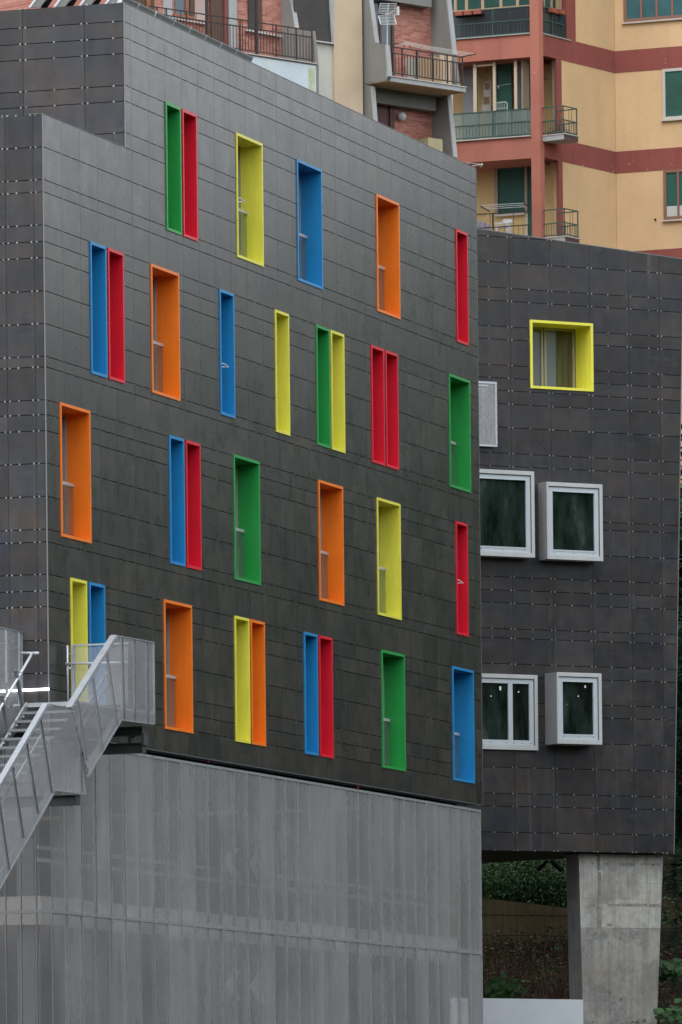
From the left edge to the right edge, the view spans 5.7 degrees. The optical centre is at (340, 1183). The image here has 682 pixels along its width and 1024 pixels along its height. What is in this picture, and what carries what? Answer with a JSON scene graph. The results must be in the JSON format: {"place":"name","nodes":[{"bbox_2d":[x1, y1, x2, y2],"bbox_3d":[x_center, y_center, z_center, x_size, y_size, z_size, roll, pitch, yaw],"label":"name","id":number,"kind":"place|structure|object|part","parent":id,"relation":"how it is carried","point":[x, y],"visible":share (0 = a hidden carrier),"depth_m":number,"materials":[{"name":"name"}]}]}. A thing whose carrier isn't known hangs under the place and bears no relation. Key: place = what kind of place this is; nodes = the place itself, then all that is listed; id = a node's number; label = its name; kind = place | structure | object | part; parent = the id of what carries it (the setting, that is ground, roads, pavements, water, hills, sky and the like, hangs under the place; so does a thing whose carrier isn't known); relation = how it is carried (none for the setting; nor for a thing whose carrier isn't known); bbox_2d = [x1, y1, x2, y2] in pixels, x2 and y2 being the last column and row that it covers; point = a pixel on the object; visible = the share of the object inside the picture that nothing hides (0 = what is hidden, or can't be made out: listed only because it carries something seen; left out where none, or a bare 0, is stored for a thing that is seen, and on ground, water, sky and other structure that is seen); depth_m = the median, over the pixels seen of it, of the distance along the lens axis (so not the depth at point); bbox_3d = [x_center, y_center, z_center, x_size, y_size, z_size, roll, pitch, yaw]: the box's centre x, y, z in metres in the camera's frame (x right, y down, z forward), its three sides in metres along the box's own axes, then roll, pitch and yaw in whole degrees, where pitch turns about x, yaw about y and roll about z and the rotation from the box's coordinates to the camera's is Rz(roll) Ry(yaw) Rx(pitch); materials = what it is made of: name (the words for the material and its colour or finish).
{"place":"outdoors","nodes":[
{"label":"outdoors","id":0,"kind":"place"},
{"bbox_2d":[3,483,681,1023],"bbox_3d":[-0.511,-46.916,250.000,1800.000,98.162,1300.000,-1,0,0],"label":"ground","id":1,"kind":"structure","parent":0,"point":[665,929],"depth_m":175.24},
{"bbox_2d":[0,0,466,158],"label":"apartment building","id":2,"kind":"structure","parent":1,"relation":"on","point":[336,51],"depth_m":200.19,"materials":[{"name":"brick"}]},
{"bbox_2d":[134,0,153,9],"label":"door","id":3,"kind":"structure","parent":2,"relation":"in","point":[143,2],"depth_m":195.22,"materials":[{"name":"brown wood"}]},
{"bbox_2d":[173,0,194,18],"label":"window","id":4,"kind":"structure","parent":2,"relation":"in","point":[186,5],"depth_m":196.32,"materials":[{"name":"blue glass"}]},
{"bbox_2d":[209,0,223,42],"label":"door","id":5,"kind":"structure","parent":2,"relation":"in","point":[216,7],"depth_m":197.23,"materials":[{"name":"brown wood"}]},
{"bbox_2d":[374,1,390,53],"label":"glazed door","id":6,"kind":"structure","parent":2,"relation":"in","point":[384,27],"depth_m":201.91,"materials":[{"name":"grey glass"}]},
{"bbox_2d":[378,3,398,76],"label":"tv aerial","id":7,"kind":"object","parent":2,"relation":"attached to","point":[390,13],"visible":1,"depth_m":199.85,"materials":[{"name":"grey metal"}]},
{"bbox_2d":[406,55,451,83],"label":"wicker screen","id":8,"kind":"object","parent":2,"relation":"on","point":[424,67],"visible":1,"depth_m":201.84,"materials":[{"name":"beige wicker"}]},
{"bbox_2d":[418,137,442,151],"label":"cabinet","id":9,"kind":"object","parent":2,"relation":"on","point":[435,143],"visible":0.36,"depth_m":202.07,"materials":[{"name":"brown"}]},
{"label":"doors","id":10,"kind":"part","parent":9,"relation":"part of","materials":[{"name":"beige"}]},
{"bbox_2d":[388,42,475,56],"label":"clothes rack","id":11,"kind":"object","parent":2,"relation":"attached to","point":[424,46],"visible":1,"depth_m":201.24,"materials":[{"name":"grey metal"}]},
{"bbox_2d":[0,2,482,1023],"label":"office building","id":12,"kind":"structure","parent":1,"relation":"on","point":[238,406],"depth_m":135.36,"materials":[{"name":"black tile"}]},
{"bbox_2d":[22,688,38,690],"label":"fluorescent lamp","id":13,"kind":"object","parent":12,"relation":"attached to","point":[35,689],"visible":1,"depth_m":123.89,"materials":[{"name":"white plastic"}]},
{"bbox_2d":[29,0,51,7],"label":"solar collector","id":14,"kind":"object","parent":12,"relation":"on","point":[39,4],"visible":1,"depth_m":128.95,"materials":[{"name":"grey"}]},
{"bbox_2d":[54,0,76,6],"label":"solar collector","id":15,"kind":"object","parent":12,"relation":"on","point":[61,3],"visible":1,"depth_m":128.79,"materials":[{"name":"grey"}]},
{"bbox_2d":[58,402,91,543],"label":"window","id":16,"kind":"structure","parent":12,"relation":"in","point":[75,425],"depth_m":126.04,"materials":[{"name":"paint"}]},
{"bbox_2d":[0,627,154,888],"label":"fire stair","id":17,"kind":"object","parent":12,"relation":"attached to","point":[73,705],"visible":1,"depth_m":122.29,"materials":[{"name":"metal"}]},
{"bbox_2d":[69,578,87,701],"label":"window","id":18,"kind":"structure","parent":12,"relation":"in","point":[78,588],"depth_m":125.77,"materials":[{"name":"paint"}]},
{"bbox_2d":[79,0,100,4],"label":"solar collector","id":19,"kind":"object","parent":12,"relation":"on","point":[88,2],"visible":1,"depth_m":128.64,"materials":[{"name":"grey"}]},
{"bbox_2d":[87,582,106,717],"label":"window","id":20,"kind":"structure","parent":12,"relation":"in","point":[97,627],"depth_m":126.66,"materials":[{"name":"paint"}]},
{"bbox_2d":[89,241,107,377],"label":"window","id":21,"kind":"structure","parent":12,"relation":"in","point":[98,266],"depth_m":126.91,"materials":[{"name":"paint"}]},
{"bbox_2d":[105,0,117,3],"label":"solar collector","id":22,"kind":"object","parent":12,"relation":"on","point":[110,1],"visible":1,"depth_m":128.48,"materials":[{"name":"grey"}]},
{"bbox_2d":[107,248,124,383],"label":"window","id":23,"kind":"structure","parent":12,"relation":"in","point":[115,259],"depth_m":127.81,"materials":[{"name":"paint"}]},
{"bbox_2d":[117,0,138,7],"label":"solar collector","id":24,"kind":"object","parent":12,"relation":"on","point":[133,3],"visible":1,"depth_m":128.60,"materials":[{"name":"grey"}]},
{"bbox_2d":[137,3,155,15],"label":"solar collector","id":25,"kind":"object","parent":12,"relation":"on","point":[150,11],"visible":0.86,"depth_m":129.40,"materials":[{"name":"grey"}]},
{"bbox_2d":[154,11,174,24],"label":"solar collector","id":26,"kind":"object","parent":12,"relation":"on","point":[169,20],"visible":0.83,"depth_m":130.36,"materials":[{"name":"grey"}]},
{"bbox_2d":[149,263,180,400],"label":"window","id":27,"kind":"structure","parent":12,"relation":"in","point":[165,298],"depth_m":130.81,"materials":[{"name":"paint"}]},
{"bbox_2d":[164,101,181,235],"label":"window","id":28,"kind":"structure","parent":12,"relation":"in","point":[173,195],"depth_m":130.97,"materials":[{"name":"paint"}]},
{"bbox_2d":[168,435,185,566],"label":"window","id":29,"kind":"structure","parent":12,"relation":"in","point":[176,465],"depth_m":130.94,"materials":[{"name":"paint"}]},
{"bbox_2d":[162,599,193,733],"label":"window","id":30,"kind":"structure","parent":12,"relation":"in","point":[178,642],"depth_m":131.32,"materials":[{"name":"paint"}]},
{"bbox_2d":[173,20,189,32],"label":"solar collector","id":31,"kind":"object","parent":12,"relation":"on","point":[181,26],"visible":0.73,"depth_m":131.31,"materials":[{"name":"grey"}]},
{"bbox_2d":[181,109,197,241],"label":"window","id":32,"kind":"structure","parent":12,"relation":"in","point":[189,170],"depth_m":131.84,"materials":[{"name":"paint"}]},
{"bbox_2d":[184,440,201,570],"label":"window","id":33,"kind":"structure","parent":12,"relation":"in","point":[193,532],"depth_m":131.84,"materials":[{"name":"paint"}]},
{"bbox_2d":[189,27,205,39],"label":"solar collector","id":34,"kind":"object","parent":12,"relation":"on","point":[197,33],"visible":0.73,"depth_m":132.16,"materials":[{"name":"grey"}]},
{"bbox_2d":[205,35,221,46],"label":"solar collector","id":35,"kind":"object","parent":12,"relation":"on","point":[213,41],"visible":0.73,"depth_m":133.04,"materials":[{"name":"grey"}]},
{"bbox_2d":[218,289,235,418],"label":"window","id":36,"kind":"structure","parent":12,"relation":"in","point":[226,299],"depth_m":133.85,"materials":[{"name":"paint"}]},
{"bbox_2d":[220,43,236,53],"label":"solar collector","id":37,"kind":"object","parent":12,"relation":"on","point":[228,48],"visible":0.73,"depth_m":133.91,"materials":[{"name":"grey"}]},
{"bbox_2d":[233,615,250,743],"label":"window","id":38,"kind":"structure","parent":12,"relation":"in","point":[241,632],"depth_m":134.50,"materials":[{"name":"paint"}]},
{"bbox_2d":[235,50,252,61],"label":"solar collector","id":39,"kind":"object","parent":12,"relation":"on","point":[244,55],"visible":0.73,"depth_m":134.81,"materials":[{"name":"grey"}]},
{"bbox_2d":[232,454,260,585],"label":"window","id":40,"kind":"structure","parent":12,"relation":"in","point":[246,471],"depth_m":135.23,"materials":[{"name":"paint"}]},
{"bbox_2d":[235,132,263,266],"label":"window","id":41,"kind":"structure","parent":12,"relation":"in","point":[249,152],"depth_m":135.62,"materials":[{"name":"paint"}]},
{"bbox_2d":[250,619,265,746],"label":"window","id":42,"kind":"structure","parent":12,"relation":"in","point":[257,628],"depth_m":135.42,"materials":[{"name":"paint"}]},
{"bbox_2d":[273,309,289,435],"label":"window","id":43,"kind":"structure","parent":12,"relation":"in","point":[282,349],"depth_m":137.05,"materials":[{"name":"paint"}]},
{"bbox_2d":[295,159,322,289],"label":"window","id":44,"kind":"structure","parent":12,"relation":"in","point":[309,218],"depth_m":139.18,"materials":[{"name":"paint"}]},
{"bbox_2d":[303,632,318,755],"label":"window","id":45,"kind":"structure","parent":12,"relation":"in","point":[311,721],"depth_m":138.57,"materials":[{"name":"paint"}]},
{"bbox_2d":[315,324,330,448],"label":"window","id":46,"kind":"structure","parent":12,"relation":"in","point":[323,412],"depth_m":139.52,"materials":[{"name":"paint"}]},
{"bbox_2d":[318,635,333,758],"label":"window","id":47,"kind":"structure","parent":12,"relation":"in","point":[326,722],"depth_m":139.48,"materials":[{"name":"paint"}]},
{"bbox_2d":[317,480,343,605],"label":"window","id":48,"kind":"structure","parent":12,"relation":"in","point":[330,496],"depth_m":140.27,"materials":[{"name":"paint"}]},
{"bbox_2d":[330,330,345,452],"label":"window","id":49,"kind":"structure","parent":12,"relation":"in","point":[337,388],"depth_m":140.44,"materials":[{"name":"paint"}]},
{"bbox_2d":[370,345,384,465],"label":"window","id":50,"kind":"structure","parent":12,"relation":"in","point":[377,402],"depth_m":142.97,"materials":[{"name":"paint"}]},
{"bbox_2d":[375,194,400,319],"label":"window","id":51,"kind":"structure","parent":12,"relation":"in","point":[387,210],"depth_m":144.12,"materials":[{"name":"paint"}]},
{"bbox_2d":[375,497,401,619],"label":"window","id":52,"kind":"structure","parent":12,"relation":"in","point":[388,525],"depth_m":143.98,"materials":[{"name":"paint"}]},
{"bbox_2d":[384,350,398,469],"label":"window","id":53,"kind":"structure","parent":12,"relation":"in","point":[391,359],"depth_m":143.88,"materials":[{"name":"paint"}]},
{"bbox_2d":[380,650,405,771],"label":"window","id":54,"kind":"structure","parent":12,"relation":"in","point":[392,665],"depth_m":144.16,"materials":[{"name":"paint"}]},
{"bbox_2d":[447,373,470,492],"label":"window","id":55,"kind":"structure","parent":12,"relation":"in","point":[459,456],"depth_m":148.81,"materials":[{"name":"paint"}]},
{"bbox_2d":[454,229,468,345],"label":"window","id":56,"kind":"structure","parent":12,"relation":"in","point":[461,238],"depth_m":148.73,"materials":[{"name":"paint"}]},
{"bbox_2d":[455,521,468,636],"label":"window","id":57,"kind":"structure","parent":12,"relation":"in","point":[462,600],"depth_m":148.52,"materials":[{"name":"paint"}]},
{"bbox_2d":[451,666,474,783],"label":"window","id":58,"kind":"structure","parent":12,"relation":"in","point":[462,694],"depth_m":148.88,"materials":[{"name":"paint"}]},
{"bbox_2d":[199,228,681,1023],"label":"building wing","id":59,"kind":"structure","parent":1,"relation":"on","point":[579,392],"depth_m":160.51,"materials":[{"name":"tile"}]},
{"bbox_2d":[480,469,534,558],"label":"window","id":60,"kind":"structure","parent":59,"relation":"in","point":[507,502],"depth_m":158.98,"materials":[{"name":"metal"}]},
{"bbox_2d":[482,673,537,750],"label":"window","id":61,"kind":"structure","parent":59,"relation":"in","point":[509,701],"depth_m":159.26,"materials":[{"name":"grey"}]},
{"bbox_2d":[530,320,593,391],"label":"window","id":62,"kind":"structure","parent":59,"relation":"in","point":[561,353],"depth_m":160.70,"materials":[{"name":"paint"}]},
{"bbox_2d":[538,482,602,562],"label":"window","id":63,"kind":"structure","parent":59,"relation":"in","point":[570,515],"depth_m":159.80,"materials":[{"name":"metal"}]},
{"bbox_2d":[544,672,601,745],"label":"window","id":64,"kind":"structure","parent":59,"relation":"in","point":[573,701],"depth_m":159.65,"materials":[{"name":"metal"}]},
{"bbox_2d":[449,860,554,902],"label":"shrub","id":65,"kind":"object","parent":1,"relation":"on","point":[493,880],"visible":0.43,"depth_m":175.67,"materials":[{"name":"green plant"}]},
{"bbox_2d":[449,859,566,907],"bbox_3d":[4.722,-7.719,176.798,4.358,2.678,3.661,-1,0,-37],"label":"shrub","id":66,"kind":"object","parent":1,"relation":"on","point":[515,893],"visible":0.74,"depth_m":176.03,"materials":[{"name":"green plant"}]},
{"bbox_2d":[449,894,567,949],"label":"retaining wall","id":67,"kind":"structure","parent":1,"relation":"on","point":[499,915],"depth_m":171.98,"materials":[{"name":"concrete"}]},
{"bbox_2d":[450,998,582,1023],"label":"garden wall","id":68,"kind":"structure","parent":1,"relation":"on","point":[529,1011],"depth_m":156.97,"materials":[{"name":"white concrete"}]},
{"bbox_2d":[491,859,566,907],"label":"shrub","id":69,"kind":"object","parent":1,"relation":"on","point":[542,873],"visible":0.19,"depth_m":177.69,"materials":[{"name":"green plant"}]},
{"bbox_2d":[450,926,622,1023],"bbox_3d":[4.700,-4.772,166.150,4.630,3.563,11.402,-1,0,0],"label":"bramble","id":70,"kind":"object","parent":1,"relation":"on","point":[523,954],"visible":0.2,"depth_m":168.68,"materials":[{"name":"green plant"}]},
{"bbox_2d":[515,859,566,907],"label":"shrub","id":71,"kind":"object","parent":1,"relation":"on","point":[558,883],"visible":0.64,"depth_m":176.06,"materials":[{"name":"green plant"}]},
{"bbox_2d":[450,926,641,1023],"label":"dry grass","id":72,"kind":"structure","parent":1,"relation":"on","point":[533,976],"depth_m":168.15,"materials":[{"name":"plant"}]},
{"bbox_2d":[483,973,519,998],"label":"vine","id":73,"kind":"object","parent":72,"relation":"on","point":[493,985],"visible":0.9,"depth_m":162.39,"materials":[{"name":"green plant"}]},
{"bbox_2d":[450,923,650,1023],"bbox_3d":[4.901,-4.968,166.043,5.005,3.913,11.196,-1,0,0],"label":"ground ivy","id":74,"kind":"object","parent":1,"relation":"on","point":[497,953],"visible":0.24,"depth_m":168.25,"materials":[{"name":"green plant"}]},
{"bbox_2d":[490,977,530,998],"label":"vine","id":75,"kind":"object","parent":74,"relation":"on","point":[519,984],"visible":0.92,"depth_m":163.60,"materials":[{"name":"green plant"}]},
{"bbox_2d":[449,858,681,928],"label":"weeds","id":76,"kind":"object","parent":1,"relation":"on","point":[665,915],"visible":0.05,"depth_m":178.19,"materials":[{"name":"green plant"}]},
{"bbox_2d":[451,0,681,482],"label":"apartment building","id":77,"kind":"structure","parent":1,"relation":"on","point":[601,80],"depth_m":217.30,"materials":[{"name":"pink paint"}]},
{"bbox_2d":[455,11,463,15],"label":"flower box","id":78,"kind":"object","parent":77,"relation":"on","point":[457,13],"visible":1,"depth_m":215.91,"materials":[{"name":"brown ceramic"}]},
{"bbox_2d":[464,10,472,14],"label":"flower box","id":79,"kind":"object","parent":77,"relation":"on","point":[468,12],"visible":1,"depth_m":215.79,"materials":[{"name":"brown ceramic"}]},
{"bbox_2d":[463,67,477,139],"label":"door","id":80,"kind":"structure","parent":77,"relation":"in","point":[468,119],"depth_m":216.88,"materials":[{"name":"grey glass"}]},
{"bbox_2d":[473,9,481,13],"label":"flower box","id":81,"kind":"object","parent":77,"relation":"on","point":[478,11],"visible":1,"depth_m":215.67,"materials":[{"name":"brown ceramic"}]},
{"bbox_2d":[477,220,489,229],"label":"laundry","id":82,"kind":"object","parent":77,"relation":"hanging from","point":[480,224],"visible":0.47,"depth_m":216.03,"materials":[{"name":"white fabric"}]},
{"bbox_2d":[482,81,490,110],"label":"step ladder","id":83,"kind":"object","parent":77,"relation":"on","point":[486,93],"visible":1,"depth_m":216.54,"materials":[{"name":"grey metal"}]},
{"bbox_2d":[496,101,507,127],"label":"folded rack","id":84,"kind":"object","parent":77,"relation":"on","point":[504,109],"visible":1,"depth_m":215.96,"materials":[{"name":"grey metal"}]},
{"bbox_2d":[494,219,512,232],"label":"garden chair","id":85,"kind":"object","parent":77,"relation":"on","point":[507,222],"visible":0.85,"depth_m":216.02,"materials":[{"name":"grey plastic"}]},
{"bbox_2d":[480,203,530,211],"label":"clothes rack","id":86,"kind":"object","parent":77,"relation":"attached to","point":[503,204],"visible":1,"depth_m":215.22,"materials":[{"name":"grey metal"}]},
{"bbox_2d":[494,166,527,216],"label":"window","id":87,"kind":"structure","parent":77,"relation":"in","point":[510,183],"depth_m":217.15,"materials":[{"name":"beige"}]},
{"bbox_2d":[527,166,531,235],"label":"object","id":88,"kind":"structure","parent":77,"relation":"in","point":[529,184],"depth_m":216.88,"materials":[{"name":"red paint"}]},
{"bbox_2d":[548,7,556,13],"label":"flower box","id":89,"kind":"object","parent":77,"relation":"attached to","point":[552,10],"visible":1,"depth_m":215.51,"materials":[{"name":"brown ceramic"}]},
{"bbox_2d":[547,126,569,134],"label":"plant tray","id":90,"kind":"object","parent":77,"relation":"on","point":[556,131],"visible":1,"depth_m":215.05,"materials":[{"name":"brown"}]},
{"bbox_2d":[556,9,565,14],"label":"flower box","id":91,"kind":"object","parent":77,"relation":"attached to","point":[561,12],"visible":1,"depth_m":215.90,"materials":[{"name":"brown ceramic"}]},
{"bbox_2d":[622,0,681,23],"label":"window","id":92,"kind":"structure","parent":77,"relation":"in","point":[634,11],"depth_m":218.26,"materials":[{"name":"brown"}]},
{"bbox_2d":[661,68,681,121],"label":"window","id":93,"kind":"structure","parent":77,"relation":"in","point":[672,77],"depth_m":218.00,"materials":[{"name":"grey glass"}]},
{"bbox_2d":[662,169,681,221],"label":"window","id":94,"kind":"structure","parent":77,"relation":"in","point":[672,178],"depth_m":218.00,"materials":[{"name":"brown"}]},
{"bbox_2d":[658,589,681,957],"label":"tree","id":95,"kind":"object","parent":1,"relation":"on","point":[677,852],"visible":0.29,"depth_m":166.32,"materials":[{"name":"green plant"}]},
{"bbox_2d":[658,958,681,984],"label":"vine","id":96,"kind":"object","parent":1,"relation":"on","point":[670,971],"visible":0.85,"depth_m":163.81,"materials":[{"name":"green plant"}]},
{"bbox_2d":[663,406,681,895],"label":"tree","id":97,"kind":"object","parent":1,"relation":"on","point":[680,580],"visible":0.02,"depth_m":170.06,"materials":[{"name":"green plant"}]},
{"bbox_2d":[677,478,681,902],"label":"tree","id":98,"kind":"object","parent":1,"relation":"on","point":[681,619],"depth_m":179.98,"materials":[{"name":"green plant"}]},
{"bbox_2d":[657,934,681,1023],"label":"slope grass","id":99,"kind":"structure","parent":0,"point":[660,984],"depth_m":166.49,"materials":[{"name":"green plant"}]},
{"bbox_2d":[653,998,681,1023],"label":"vine","id":100,"kind":"object","parent":99,"relation":"on","point":[672,1014],"visible":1,"depth_m":160.76,"materials":[{"name":"green plant"}]}
]}

